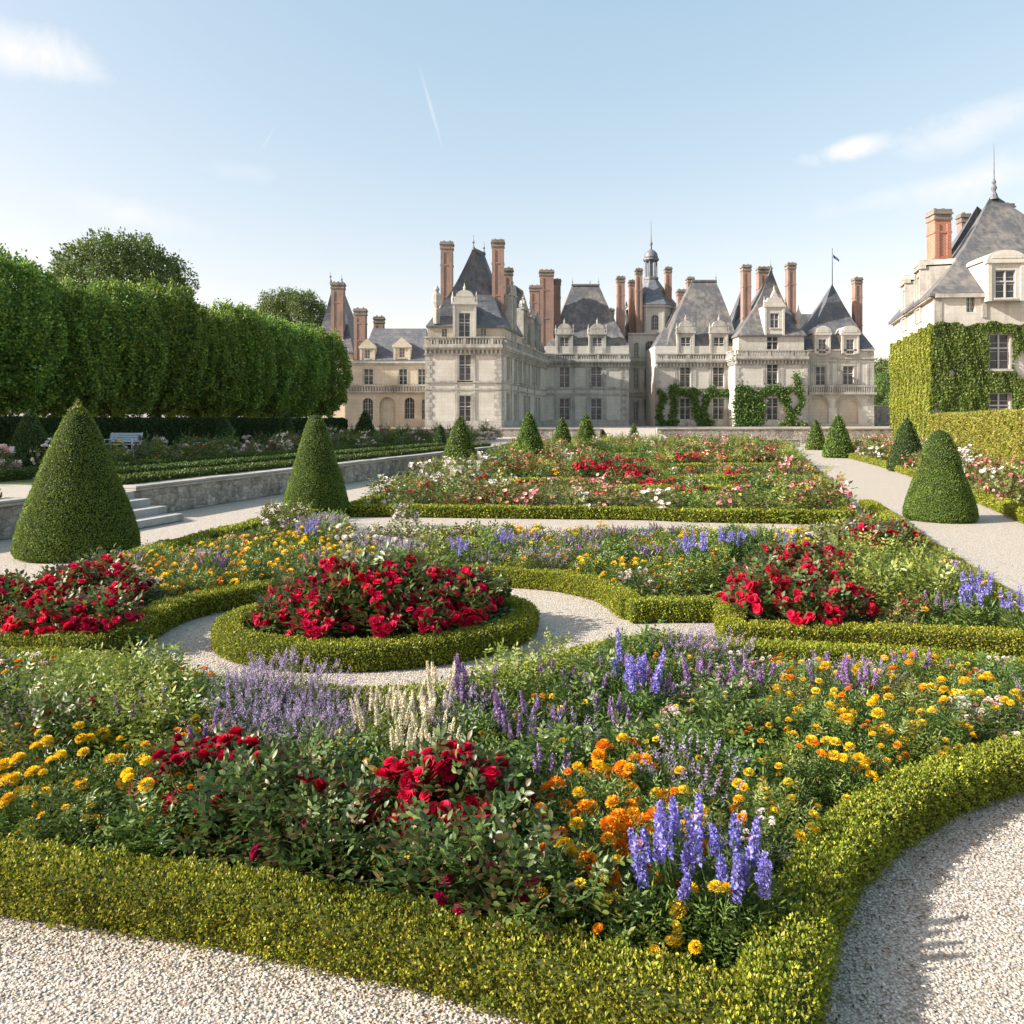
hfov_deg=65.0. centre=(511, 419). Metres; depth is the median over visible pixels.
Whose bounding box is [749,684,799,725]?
marigold plant
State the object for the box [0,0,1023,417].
sky
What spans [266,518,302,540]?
rose bush
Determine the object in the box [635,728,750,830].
lavender bush
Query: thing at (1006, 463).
rose bush
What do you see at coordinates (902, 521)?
rose bush
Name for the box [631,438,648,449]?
leafy shrub
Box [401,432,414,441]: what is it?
leafy perennial
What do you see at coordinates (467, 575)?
rose bush
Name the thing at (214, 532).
box hedge
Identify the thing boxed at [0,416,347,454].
tall hedge
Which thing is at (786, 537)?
delphinium
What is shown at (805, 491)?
rose bush
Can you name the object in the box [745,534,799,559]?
rose bush
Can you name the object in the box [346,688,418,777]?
snapdragon
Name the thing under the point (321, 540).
marigold plant
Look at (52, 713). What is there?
leafy shrub
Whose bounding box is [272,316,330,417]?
lime tree
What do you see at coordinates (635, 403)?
window
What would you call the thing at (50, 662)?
marigold plant
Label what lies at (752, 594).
rose bush
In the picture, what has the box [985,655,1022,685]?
phlox plant
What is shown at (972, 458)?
rose bush
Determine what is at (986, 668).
phlox plant
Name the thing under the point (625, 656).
salvia plant
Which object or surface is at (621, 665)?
salvia plant
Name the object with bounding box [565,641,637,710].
leafy perennial
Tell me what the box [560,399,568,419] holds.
window
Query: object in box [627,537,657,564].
marigold plant
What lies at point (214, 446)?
leafy perennial
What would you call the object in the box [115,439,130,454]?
marigold plant
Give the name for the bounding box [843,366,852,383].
window
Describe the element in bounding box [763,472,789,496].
rose bush
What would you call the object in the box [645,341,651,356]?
window
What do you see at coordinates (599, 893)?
leafy perennial
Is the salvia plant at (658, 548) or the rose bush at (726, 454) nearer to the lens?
the salvia plant at (658, 548)
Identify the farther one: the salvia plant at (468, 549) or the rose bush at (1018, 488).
the rose bush at (1018, 488)
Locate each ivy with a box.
[888,322,933,439]
[930,320,1023,413]
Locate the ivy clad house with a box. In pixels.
[888,156,1023,412]
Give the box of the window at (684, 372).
[680,368,689,386]
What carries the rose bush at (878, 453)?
on the flower bed soil
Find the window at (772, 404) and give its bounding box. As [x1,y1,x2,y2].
[767,398,777,419]
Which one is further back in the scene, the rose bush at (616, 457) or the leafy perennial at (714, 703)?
the rose bush at (616, 457)
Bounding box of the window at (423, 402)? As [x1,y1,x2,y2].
[422,400,424,418]
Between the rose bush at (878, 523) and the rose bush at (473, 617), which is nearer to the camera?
the rose bush at (473, 617)
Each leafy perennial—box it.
[0,651,45,673]
[0,654,14,672]
[0,662,39,704]
[1,770,123,852]
[38,644,100,678]
[85,779,205,865]
[107,435,122,456]
[108,440,135,461]
[110,449,136,460]
[130,431,150,456]
[137,436,172,459]
[151,542,170,556]
[162,541,181,553]
[163,438,180,457]
[173,432,203,456]
[173,663,251,723]
[173,686,247,732]
[188,534,222,554]
[197,434,225,455]
[218,440,232,453]
[221,430,242,450]
[246,543,283,575]
[248,439,266,450]
[252,529,272,544]
[252,727,315,783]
[280,708,376,793]
[301,515,343,551]
[314,735,399,801]
[334,433,353,445]
[337,429,358,445]
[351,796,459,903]
[356,428,369,443]
[369,434,383,443]
[370,429,383,442]
[379,539,416,561]
[384,429,400,441]
[393,425,404,435]
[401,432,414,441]
[412,426,424,438]
[421,431,432,439]
[427,693,513,752]
[430,475,471,504]
[458,517,483,537]
[470,430,481,441]
[470,525,506,550]
[475,682,540,734]
[477,521,511,540]
[483,733,544,789]
[487,464,514,477]
[487,825,653,953]
[493,519,520,542]
[503,708,610,794]
[523,465,554,479]
[526,664,608,747]
[550,458,585,477]
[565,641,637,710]
[585,626,656,673]
[587,547,635,581]
[591,707,675,797]
[594,441,609,452]
[594,531,639,571]
[595,627,652,656]
[606,444,624,453]
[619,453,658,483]
[621,709,721,790]
[625,445,655,463]
[632,616,686,660]
[632,629,679,675]
[634,526,650,535]
[649,647,710,689]
[658,712,761,808]
[661,477,712,510]
[672,520,700,538]
[672,672,777,754]
[683,705,768,772]
[701,729,799,820]
[708,524,745,557]
[725,470,781,508]
[726,519,754,546]
[732,684,829,789]
[734,458,784,499]
[748,464,771,473]
[748,524,795,552]
[781,473,801,480]
[786,690,863,768]
[792,472,810,485]
[857,553,905,595]
[866,442,888,457]
[868,438,882,448]
[880,530,917,563]
[908,533,933,550]
[940,647,1003,689]
[981,655,1023,708]
[1010,648,1023,699]
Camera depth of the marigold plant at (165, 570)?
9.18 m
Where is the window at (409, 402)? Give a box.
[405,398,413,418]
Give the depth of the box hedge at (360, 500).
17.91 m
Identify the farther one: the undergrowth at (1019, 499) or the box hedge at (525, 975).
the undergrowth at (1019, 499)
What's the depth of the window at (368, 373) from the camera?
88.25 m
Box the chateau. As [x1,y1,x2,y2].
[322,235,876,427]
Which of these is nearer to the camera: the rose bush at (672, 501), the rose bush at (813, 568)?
the rose bush at (813, 568)
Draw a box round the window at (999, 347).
[990,334,1008,368]
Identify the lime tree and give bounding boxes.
[0,243,68,415]
[0,271,126,417]
[66,272,170,417]
[120,270,216,416]
[161,302,247,417]
[199,297,277,417]
[230,308,307,417]
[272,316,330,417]
[298,323,353,417]
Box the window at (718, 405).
[713,399,723,418]
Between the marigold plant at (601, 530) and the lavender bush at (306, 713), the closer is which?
the lavender bush at (306, 713)
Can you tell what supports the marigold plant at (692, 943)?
on the flower bed soil at (658, 891)
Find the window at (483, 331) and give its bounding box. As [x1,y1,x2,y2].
[481,329,485,335]
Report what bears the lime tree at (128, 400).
on the terrace ground at (14, 490)
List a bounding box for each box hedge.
[0,440,431,481]
[0,563,641,655]
[0,633,1023,725]
[0,832,771,1023]
[32,442,446,480]
[115,507,324,559]
[118,442,491,484]
[210,593,540,672]
[347,483,417,514]
[347,501,850,523]
[472,476,599,485]
[555,483,736,494]
[607,452,770,455]
[623,594,717,622]
[644,462,791,469]
[657,473,815,482]
[712,591,745,637]
[716,729,1023,1023]
[717,617,1023,658]
[798,455,856,518]
[848,453,1023,523]
[858,498,1023,624]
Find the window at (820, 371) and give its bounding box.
[816,367,824,384]
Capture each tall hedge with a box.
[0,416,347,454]
[928,407,1023,474]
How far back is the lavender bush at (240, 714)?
4.53 m
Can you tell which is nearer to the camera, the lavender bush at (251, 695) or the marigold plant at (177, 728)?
the marigold plant at (177, 728)
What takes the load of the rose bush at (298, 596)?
on the flower bed soil at (365, 637)
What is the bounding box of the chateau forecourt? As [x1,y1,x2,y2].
[375,426,889,436]
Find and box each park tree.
[44,226,200,318]
[252,286,326,327]
[874,355,890,402]
[874,369,890,404]
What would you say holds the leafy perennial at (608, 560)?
on the flower bed soil at (703, 591)
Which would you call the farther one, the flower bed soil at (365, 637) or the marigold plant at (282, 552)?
the marigold plant at (282, 552)
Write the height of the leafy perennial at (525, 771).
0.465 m
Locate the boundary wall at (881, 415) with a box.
[874,405,890,425]
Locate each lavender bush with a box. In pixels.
[5,672,67,710]
[10,697,89,734]
[179,546,227,570]
[194,667,287,730]
[198,649,288,707]
[201,690,303,746]
[207,657,297,720]
[212,686,291,734]
[217,697,328,747]
[240,645,334,714]
[252,688,346,745]
[265,717,354,777]
[271,658,356,718]
[275,677,344,732]
[280,697,365,745]
[297,512,334,530]
[299,519,330,530]
[302,682,382,738]
[322,512,344,520]
[341,535,387,553]
[371,535,410,556]
[378,541,423,556]
[381,541,424,553]
[399,535,427,550]
[415,680,519,744]
[416,537,457,557]
[466,548,506,565]
[486,528,528,553]
[497,533,536,554]
[505,546,545,567]
[520,541,573,569]
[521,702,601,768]
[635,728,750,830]
[649,622,730,674]
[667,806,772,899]
[675,622,756,670]
[719,648,748,668]
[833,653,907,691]
[1013,675,1022,691]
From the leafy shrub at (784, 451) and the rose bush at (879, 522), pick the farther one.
the leafy shrub at (784, 451)
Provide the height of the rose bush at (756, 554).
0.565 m
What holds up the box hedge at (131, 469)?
on the terrace ground at (14, 490)
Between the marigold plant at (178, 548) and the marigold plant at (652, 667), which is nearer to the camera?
the marigold plant at (652, 667)
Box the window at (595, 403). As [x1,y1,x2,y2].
[591,399,600,419]
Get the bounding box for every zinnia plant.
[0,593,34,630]
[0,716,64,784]
[155,548,198,581]
[215,529,250,553]
[239,528,271,552]
[285,540,316,566]
[406,483,438,504]
[479,462,509,477]
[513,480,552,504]
[541,548,572,568]
[552,467,582,479]
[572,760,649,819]
[616,531,642,550]
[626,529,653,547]
[661,644,711,677]
[686,452,707,462]
[716,463,730,471]
[755,668,827,717]
[861,666,943,728]
[868,582,944,625]
[869,597,928,626]
[917,550,963,568]
[924,656,987,694]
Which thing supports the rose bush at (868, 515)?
on the flower bed soil at (855, 616)
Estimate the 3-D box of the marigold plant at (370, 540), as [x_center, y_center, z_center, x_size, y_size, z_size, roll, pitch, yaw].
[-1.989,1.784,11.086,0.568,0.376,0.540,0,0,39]
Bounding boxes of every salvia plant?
[0,770,21,819]
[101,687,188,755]
[117,549,155,570]
[173,710,224,746]
[183,549,241,583]
[290,546,326,570]
[343,545,368,563]
[437,653,509,712]
[439,674,505,724]
[447,538,485,561]
[475,690,558,753]
[484,712,558,769]
[514,526,554,552]
[519,690,584,754]
[520,743,595,808]
[532,657,581,700]
[547,535,577,555]
[554,669,615,712]
[555,531,585,545]
[560,535,609,567]
[571,691,638,749]
[572,529,608,550]
[579,525,606,546]
[591,706,650,761]
[593,656,623,682]
[602,522,635,546]
[614,524,640,535]
[614,652,660,687]
[615,529,640,536]
[615,669,690,724]
[620,659,687,705]
[622,538,665,568]
[623,529,652,543]
[639,541,683,567]
[642,521,664,532]
[665,524,682,539]
[666,631,707,667]
[671,652,755,718]
[671,659,724,696]
[721,652,804,708]
[735,657,758,675]
[796,653,867,705]
[808,649,841,677]
[824,661,909,733]
[849,655,875,676]
[873,647,939,697]
[902,589,960,624]
[911,648,957,683]
[938,559,1001,587]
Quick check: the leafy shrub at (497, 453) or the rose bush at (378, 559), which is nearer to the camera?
the rose bush at (378, 559)
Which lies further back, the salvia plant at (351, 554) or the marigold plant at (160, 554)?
the marigold plant at (160, 554)
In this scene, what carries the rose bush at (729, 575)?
on the flower bed soil at (855, 616)
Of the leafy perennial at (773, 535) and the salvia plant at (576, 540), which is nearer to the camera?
the leafy perennial at (773, 535)
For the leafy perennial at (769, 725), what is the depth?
4.58 m
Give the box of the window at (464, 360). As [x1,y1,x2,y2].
[459,355,470,379]
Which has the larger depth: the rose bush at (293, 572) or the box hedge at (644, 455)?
the box hedge at (644, 455)
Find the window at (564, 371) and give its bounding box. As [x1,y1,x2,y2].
[560,367,568,386]
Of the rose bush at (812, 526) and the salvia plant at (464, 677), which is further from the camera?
the rose bush at (812, 526)
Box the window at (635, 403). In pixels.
[634,402,636,419]
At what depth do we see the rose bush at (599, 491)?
18.41 m
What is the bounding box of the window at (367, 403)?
[363,398,372,419]
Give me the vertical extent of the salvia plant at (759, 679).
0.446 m
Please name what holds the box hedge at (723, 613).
on the flower bed soil at (855, 616)
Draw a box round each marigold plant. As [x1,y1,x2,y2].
[0,658,52,697]
[0,733,90,826]
[0,742,35,828]
[0,747,104,834]
[0,766,68,843]
[14,729,87,791]
[26,655,59,682]
[38,720,130,788]
[50,747,135,827]
[88,736,155,800]
[93,755,174,845]
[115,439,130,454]
[116,727,193,807]
[122,553,149,571]
[123,554,152,579]
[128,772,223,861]
[131,539,157,560]
[136,553,165,570]
[143,543,174,563]
[143,555,176,576]
[147,561,184,588]
[147,562,191,596]
[152,571,192,597]
[156,666,226,712]
[157,546,194,573]
[167,543,197,562]
[171,714,219,741]
[172,566,216,594]
[177,563,224,592]
[186,555,220,571]
[187,540,221,563]
[196,542,232,560]
[214,560,262,587]
[218,562,249,584]
[219,535,251,564]
[222,551,258,582]
[227,549,269,579]
[228,539,259,559]
[247,537,270,555]
[254,529,291,549]
[256,558,287,579]
[262,541,303,573]
[264,541,286,560]
[272,539,295,553]
[278,530,296,541]
[279,554,315,576]
[283,531,318,557]
[284,524,312,545]
[287,536,322,558]
[312,536,336,553]
[312,542,335,556]
[316,552,330,566]
[329,541,354,553]
[331,544,368,557]
[333,729,371,763]
[343,757,393,808]
[353,536,382,552]
[360,544,382,558]
[413,544,434,557]
[444,532,479,558]
[466,724,528,777]
[479,777,556,839]
[494,812,556,871]
[499,546,542,568]
[499,830,584,929]
[502,672,566,721]
[509,534,552,562]
[511,526,536,545]
[522,523,551,540]
[525,776,602,851]
[532,523,552,535]
[533,760,608,841]
[535,534,568,561]
[538,534,558,554]
[539,824,636,937]
[543,792,632,868]
[549,544,573,566]
[559,759,649,844]
[562,527,580,538]
[562,554,600,573]
[565,546,611,574]
[569,526,589,541]
[575,871,697,965]
[580,732,666,809]
[584,853,667,950]
[589,785,684,867]
[590,520,617,537]
[593,535,616,554]
[595,556,639,588]
[603,752,695,813]
[604,806,713,920]
[624,557,657,590]
[624,652,669,689]
[625,555,656,577]
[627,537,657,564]
[640,551,672,572]
[640,643,664,665]
[641,565,688,596]
[641,783,741,866]
[643,538,668,554]
[645,529,674,544]
[646,875,766,980]
[647,537,669,550]
[648,766,730,836]
[650,530,670,542]
[650,551,696,587]
[655,554,699,591]
[658,699,712,731]
[664,539,684,554]
[667,530,696,555]
[678,538,719,558]
[678,553,725,590]
[685,526,705,540]
[699,552,728,576]
[707,542,737,569]
[710,767,791,845]
[715,767,828,878]
[737,726,798,779]
[739,524,760,537]
[739,699,779,742]
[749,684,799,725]
[755,762,828,827]
[757,730,846,824]
[761,717,842,788]
[763,653,810,683]
[764,656,798,676]
[770,529,797,540]
[774,527,799,540]
[783,668,822,710]
[785,687,862,736]
[786,657,830,695]
[795,701,878,784]
[796,678,852,714]
[797,737,878,808]
[798,524,816,531]
[816,655,875,689]
[832,738,899,790]
[833,684,901,740]
[843,719,916,780]
[849,692,925,763]
[852,661,882,686]
[859,538,901,557]
[864,668,914,709]
[868,651,903,677]
[875,708,960,774]
[879,683,967,746]
[880,648,953,703]
[894,695,981,754]
[921,675,979,721]
[926,665,994,698]
[940,687,1009,746]
[945,670,1019,731]
[980,579,1004,605]
[982,689,1023,737]
[985,683,1023,720]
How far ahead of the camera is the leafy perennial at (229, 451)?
29.81 m
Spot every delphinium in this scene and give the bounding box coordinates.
[286,518,325,551]
[439,535,481,564]
[482,527,517,562]
[592,627,661,714]
[599,816,731,978]
[600,650,682,736]
[622,792,752,968]
[641,526,656,539]
[663,530,710,562]
[669,529,728,590]
[672,806,814,973]
[686,848,804,976]
[708,527,742,566]
[718,529,755,560]
[735,531,756,554]
[748,528,761,543]
[776,529,795,548]
[935,573,999,617]
[936,566,1009,626]
[938,582,1002,627]
[975,584,1023,630]
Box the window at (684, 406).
[680,399,689,418]
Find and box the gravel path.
[0,443,1023,1023]
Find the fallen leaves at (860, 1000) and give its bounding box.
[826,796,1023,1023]
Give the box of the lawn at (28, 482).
[0,479,33,484]
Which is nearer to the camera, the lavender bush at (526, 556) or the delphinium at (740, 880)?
the delphinium at (740, 880)
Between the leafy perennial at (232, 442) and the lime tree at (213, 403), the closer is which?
the leafy perennial at (232, 442)
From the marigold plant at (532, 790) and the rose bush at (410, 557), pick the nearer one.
the marigold plant at (532, 790)
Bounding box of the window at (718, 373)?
[713,368,723,386]
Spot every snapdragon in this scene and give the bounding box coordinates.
[340,683,394,749]
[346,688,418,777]
[364,714,425,801]
[367,681,429,727]
[371,733,435,804]
[375,689,456,753]
[397,659,473,719]
[404,691,479,749]
[415,723,463,752]
[418,685,465,728]
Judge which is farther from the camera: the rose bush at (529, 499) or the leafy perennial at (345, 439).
the leafy perennial at (345, 439)
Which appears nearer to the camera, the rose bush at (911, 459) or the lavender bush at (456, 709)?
the lavender bush at (456, 709)
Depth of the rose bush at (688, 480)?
19.41 m
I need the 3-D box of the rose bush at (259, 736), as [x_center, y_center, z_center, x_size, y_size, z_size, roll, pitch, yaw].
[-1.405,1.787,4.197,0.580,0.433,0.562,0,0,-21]
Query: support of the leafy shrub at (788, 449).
on the flower bed soil at (605, 502)
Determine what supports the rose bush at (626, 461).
on the flower bed soil at (605, 502)
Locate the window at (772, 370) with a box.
[767,365,777,383]
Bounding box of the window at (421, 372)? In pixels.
[418,369,424,383]
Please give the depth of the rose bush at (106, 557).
8.50 m
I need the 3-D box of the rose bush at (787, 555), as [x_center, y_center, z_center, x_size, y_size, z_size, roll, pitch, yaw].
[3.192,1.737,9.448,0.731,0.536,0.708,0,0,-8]
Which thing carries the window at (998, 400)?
in the ivy clad house
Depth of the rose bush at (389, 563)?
7.43 m
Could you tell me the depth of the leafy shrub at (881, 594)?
7.88 m
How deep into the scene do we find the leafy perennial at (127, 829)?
3.49 m
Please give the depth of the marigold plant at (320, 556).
10.09 m
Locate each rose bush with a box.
[0,566,39,585]
[0,569,40,604]
[0,573,48,625]
[0,591,85,645]
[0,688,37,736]
[6,564,95,609]
[12,578,92,629]
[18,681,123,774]
[26,435,51,464]
[30,560,93,588]
[37,553,108,595]
[52,582,154,645]
[56,557,93,572]
[62,581,142,627]
[67,543,131,567]
[76,554,157,607]
[78,546,148,586]
[90,574,151,610]
[107,717,233,850]
[126,434,164,459]
[147,432,171,453]
[156,721,296,846]
[158,741,330,875]
[164,744,295,864]
[167,427,205,453]
[197,437,228,455]
[199,432,213,444]
[212,727,351,850]
[218,722,278,746]
[219,781,364,890]
[239,585,305,637]
[242,779,399,897]
[245,429,267,447]
[247,569,308,635]
[252,562,316,630]
[255,496,296,528]
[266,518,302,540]
[272,569,368,638]
[274,585,368,639]
[276,429,299,447]
[278,542,385,636]
[280,498,318,525]
[280,745,400,887]
[286,566,341,586]
[300,555,353,576]
[315,565,413,640]
[317,519,371,552]
[324,539,409,632]
[334,582,420,638]
[335,564,432,640]
[346,558,376,570]
[354,522,395,552]
[354,739,497,857]
[355,796,519,974]
[358,471,414,504]
[362,553,443,633]
[366,571,465,638]
[374,467,440,500]
[375,546,444,590]
[384,521,429,551]
[385,520,405,533]
[385,586,454,639]
[387,493,426,525]
[390,551,423,562]
[391,721,537,855]
[394,468,432,490]
[395,765,565,926]
[397,522,439,552]
[400,455,437,483]
[406,557,464,630]
[408,555,478,625]
[416,470,451,491]
[416,735,500,798]
[417,798,598,999]
[420,453,457,478]
[421,469,469,499]
[424,573,505,631]
[425,520,456,544]
[431,780,534,901]
[432,562,475,584]
[433,482,493,516]
[434,463,469,485]
[434,556,514,617]
[435,453,466,476]
[440,521,485,545]
[442,461,478,484]
[442,475,483,496]
[452,455,487,477]
[459,561,522,623]
[460,449,496,476]
[468,469,536,506]
[470,472,494,487]
[471,472,518,504]
[488,447,535,476]
[494,521,525,534]
[505,481,563,507]
[507,452,539,476]
[517,478,554,496]
[534,476,564,491]
[537,454,556,464]
[539,442,565,458]
[544,481,589,501]
[546,447,574,466]
[552,486,595,511]
[554,438,570,448]
[554,485,596,504]
[555,460,575,470]
[561,476,591,485]
[565,448,617,480]
[573,451,619,476]
[575,443,594,455]
[575,482,640,509]
[581,477,609,499]
[592,465,642,484]
[593,483,638,503]
[600,457,632,476]
[607,453,626,466]
[611,453,654,484]
[629,483,672,504]
[633,472,673,484]
[634,482,691,520]
[641,464,664,475]
[655,449,680,463]
[657,484,679,504]
[659,476,684,484]
[666,475,710,501]
[669,447,701,462]
[670,464,694,475]
[673,476,696,484]
[675,444,698,460]
[688,462,713,474]
[693,447,724,462]
[694,445,713,458]
[698,451,728,462]
[704,462,726,472]
[704,486,735,506]
[707,483,772,516]
[711,562,789,622]
[712,440,739,462]
[715,447,745,462]
[723,465,748,474]
[724,557,764,584]
[724,557,821,621]
[727,436,746,447]
[730,477,747,485]
[731,462,747,470]
[731,546,789,587]
[732,441,769,463]
[741,548,790,572]
[742,464,759,474]
[742,542,799,564]
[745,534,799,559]
[752,572,794,614]
[758,444,782,456]
[758,447,783,462]
[760,448,804,474]
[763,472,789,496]
[763,585,849,636]
[764,544,800,574]
[765,465,794,473]
[768,472,790,484]
[768,564,837,614]
[770,473,842,509]
[780,555,845,590]
[782,541,824,561]
[782,554,854,583]
[785,462,862,515]
[792,461,823,475]
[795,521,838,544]
[795,539,833,556]
[798,473,847,503]
[798,521,839,541]
[805,576,884,623]
[807,552,834,567]
[812,539,859,560]
[812,546,859,569]
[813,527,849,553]
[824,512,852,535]
[829,575,879,619]
[830,558,876,591]
[835,516,888,555]
[843,508,878,529]
[844,511,881,526]
[854,518,885,533]
[856,519,900,539]
[860,514,891,526]
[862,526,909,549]
[865,443,889,458]
[878,518,927,548]
[879,517,915,531]
[881,440,893,453]
[896,528,931,546]
[898,446,921,472]
[906,453,922,470]
[908,450,923,473]
[955,443,982,457]
[960,454,978,478]
[961,452,988,463]
[962,460,990,482]
[966,456,1006,485]
[969,464,1006,489]
[970,453,1011,466]
[970,456,1010,479]
[972,468,1023,501]
[974,461,1012,490]
[988,472,1023,499]
[1003,458,1023,475]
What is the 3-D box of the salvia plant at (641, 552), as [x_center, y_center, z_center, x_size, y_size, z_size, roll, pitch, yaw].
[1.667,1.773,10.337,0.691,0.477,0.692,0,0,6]
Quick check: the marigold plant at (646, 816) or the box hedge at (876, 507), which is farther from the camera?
the box hedge at (876, 507)
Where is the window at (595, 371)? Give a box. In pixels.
[591,367,600,386]
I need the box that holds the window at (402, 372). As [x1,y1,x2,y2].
[399,369,406,383]
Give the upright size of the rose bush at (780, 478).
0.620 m
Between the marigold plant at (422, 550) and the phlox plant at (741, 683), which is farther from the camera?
the marigold plant at (422, 550)
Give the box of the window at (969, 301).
[966,298,973,311]
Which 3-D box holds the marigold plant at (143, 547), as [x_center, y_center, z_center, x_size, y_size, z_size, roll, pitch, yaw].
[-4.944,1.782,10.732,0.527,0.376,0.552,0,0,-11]
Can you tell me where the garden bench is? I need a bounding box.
[104,432,142,451]
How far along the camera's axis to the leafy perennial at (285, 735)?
4.16 m
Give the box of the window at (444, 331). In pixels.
[442,329,446,336]
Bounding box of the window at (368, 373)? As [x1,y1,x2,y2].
[364,369,372,383]
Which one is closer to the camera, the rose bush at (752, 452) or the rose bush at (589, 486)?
the rose bush at (589, 486)
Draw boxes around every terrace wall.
[348,428,599,442]
[656,428,892,442]
[673,439,799,446]
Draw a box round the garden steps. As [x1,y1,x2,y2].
[126,491,183,527]
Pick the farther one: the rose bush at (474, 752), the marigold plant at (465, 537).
the marigold plant at (465, 537)
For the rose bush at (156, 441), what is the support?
on the flower bed soil
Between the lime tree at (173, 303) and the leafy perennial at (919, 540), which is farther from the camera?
the lime tree at (173, 303)
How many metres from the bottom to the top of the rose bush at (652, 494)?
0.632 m
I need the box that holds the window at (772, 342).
[767,337,777,349]
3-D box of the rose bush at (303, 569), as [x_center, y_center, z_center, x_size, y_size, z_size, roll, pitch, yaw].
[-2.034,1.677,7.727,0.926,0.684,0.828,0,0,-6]
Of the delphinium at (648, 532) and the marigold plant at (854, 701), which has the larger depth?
the delphinium at (648, 532)
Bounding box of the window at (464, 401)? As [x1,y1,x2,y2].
[459,396,470,420]
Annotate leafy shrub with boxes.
[0,685,106,776]
[1,656,82,740]
[18,651,99,697]
[25,639,135,709]
[35,647,102,688]
[41,647,114,702]
[51,679,163,769]
[62,642,167,720]
[78,659,219,783]
[84,666,153,742]
[91,634,200,707]
[92,641,159,685]
[126,639,197,703]
[245,524,273,536]
[378,474,429,502]
[406,525,457,563]
[418,460,464,479]
[448,638,549,735]
[459,526,516,565]
[479,638,562,705]
[481,452,501,470]
[485,444,510,459]
[501,441,512,456]
[508,438,526,455]
[512,440,533,458]
[515,627,586,690]
[516,453,559,477]
[536,458,565,474]
[544,436,562,448]
[563,438,585,449]
[563,651,604,677]
[566,456,582,474]
[567,450,590,469]
[603,486,646,505]
[611,433,629,451]
[617,439,639,452]
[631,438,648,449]
[643,446,689,478]
[644,441,668,462]
[656,440,675,451]
[663,435,683,448]
[675,485,721,510]
[684,437,707,451]
[687,524,732,547]
[696,471,725,484]
[720,437,741,446]
[725,447,751,464]
[736,431,748,440]
[738,435,756,445]
[741,475,815,521]
[747,435,758,441]
[749,523,771,539]
[772,441,803,461]
[775,442,801,458]
[782,443,817,464]
[822,531,875,554]
[825,528,881,557]
[828,548,898,605]
[839,539,897,568]
[848,554,937,622]
[849,533,906,565]
[857,550,890,593]
[861,556,921,610]
[878,436,893,446]
[892,534,938,569]
[892,548,986,626]
[894,548,944,595]
[900,553,951,592]
[902,554,966,597]
[913,546,973,566]
[1006,457,1023,493]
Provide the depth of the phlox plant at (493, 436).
54.53 m
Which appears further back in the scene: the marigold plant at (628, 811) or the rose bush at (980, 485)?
the rose bush at (980, 485)
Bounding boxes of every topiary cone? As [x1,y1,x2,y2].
[1,409,49,470]
[10,398,141,562]
[212,417,237,445]
[278,413,295,439]
[282,415,349,515]
[352,410,375,436]
[432,424,446,442]
[441,416,476,469]
[513,412,544,457]
[552,417,571,445]
[575,412,595,443]
[629,423,638,437]
[805,419,825,449]
[822,415,853,457]
[886,418,922,470]
[902,429,978,522]
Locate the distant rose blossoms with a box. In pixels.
[263,420,926,472]
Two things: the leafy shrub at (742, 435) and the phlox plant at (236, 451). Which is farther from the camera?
the leafy shrub at (742, 435)
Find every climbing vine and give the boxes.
[654,382,702,425]
[688,382,729,425]
[729,378,781,426]
[774,370,809,426]
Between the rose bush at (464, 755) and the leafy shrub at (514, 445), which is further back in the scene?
the leafy shrub at (514, 445)
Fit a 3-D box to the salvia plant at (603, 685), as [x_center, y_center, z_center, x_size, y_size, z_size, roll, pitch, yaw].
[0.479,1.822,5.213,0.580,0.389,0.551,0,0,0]
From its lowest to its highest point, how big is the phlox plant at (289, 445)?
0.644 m
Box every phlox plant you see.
[0,444,22,469]
[0,659,24,699]
[2,651,54,681]
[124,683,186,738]
[131,564,152,592]
[132,573,178,603]
[173,443,191,455]
[176,697,245,737]
[221,444,238,452]
[239,435,253,448]
[239,440,261,452]
[277,439,293,449]
[478,431,491,440]
[486,431,497,440]
[534,526,568,544]
[605,566,661,595]
[645,702,710,751]
[664,677,738,743]
[691,642,742,682]
[707,650,764,689]
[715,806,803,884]
[721,676,768,716]
[738,652,788,697]
[789,653,832,676]
[906,688,999,750]
[938,559,969,571]
[948,693,1023,751]
[965,656,1021,694]
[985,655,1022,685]
[1003,692,1023,730]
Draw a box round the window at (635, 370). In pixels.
[634,369,637,387]
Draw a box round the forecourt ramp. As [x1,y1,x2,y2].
[603,429,666,438]
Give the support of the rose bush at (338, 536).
on the flower bed soil at (703, 591)
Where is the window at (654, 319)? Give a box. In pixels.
[651,315,657,329]
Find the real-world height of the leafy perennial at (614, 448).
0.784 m
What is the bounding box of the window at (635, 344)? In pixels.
[634,343,637,355]
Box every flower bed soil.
[0,689,1010,978]
[145,516,758,607]
[262,616,484,639]
[409,473,829,508]
[746,556,979,625]
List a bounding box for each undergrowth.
[0,439,429,465]
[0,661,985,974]
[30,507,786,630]
[374,450,832,511]
[745,507,1011,630]
[863,453,1023,502]
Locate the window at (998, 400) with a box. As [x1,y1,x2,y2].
[990,393,1008,409]
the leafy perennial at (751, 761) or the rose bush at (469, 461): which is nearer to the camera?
the leafy perennial at (751, 761)
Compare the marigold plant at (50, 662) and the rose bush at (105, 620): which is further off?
the rose bush at (105, 620)
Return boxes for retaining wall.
[0,496,25,539]
[123,446,493,511]
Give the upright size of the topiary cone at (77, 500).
2.337 m
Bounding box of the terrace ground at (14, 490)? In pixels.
[0,437,515,497]
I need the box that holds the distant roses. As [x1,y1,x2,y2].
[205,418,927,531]
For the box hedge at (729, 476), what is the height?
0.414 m

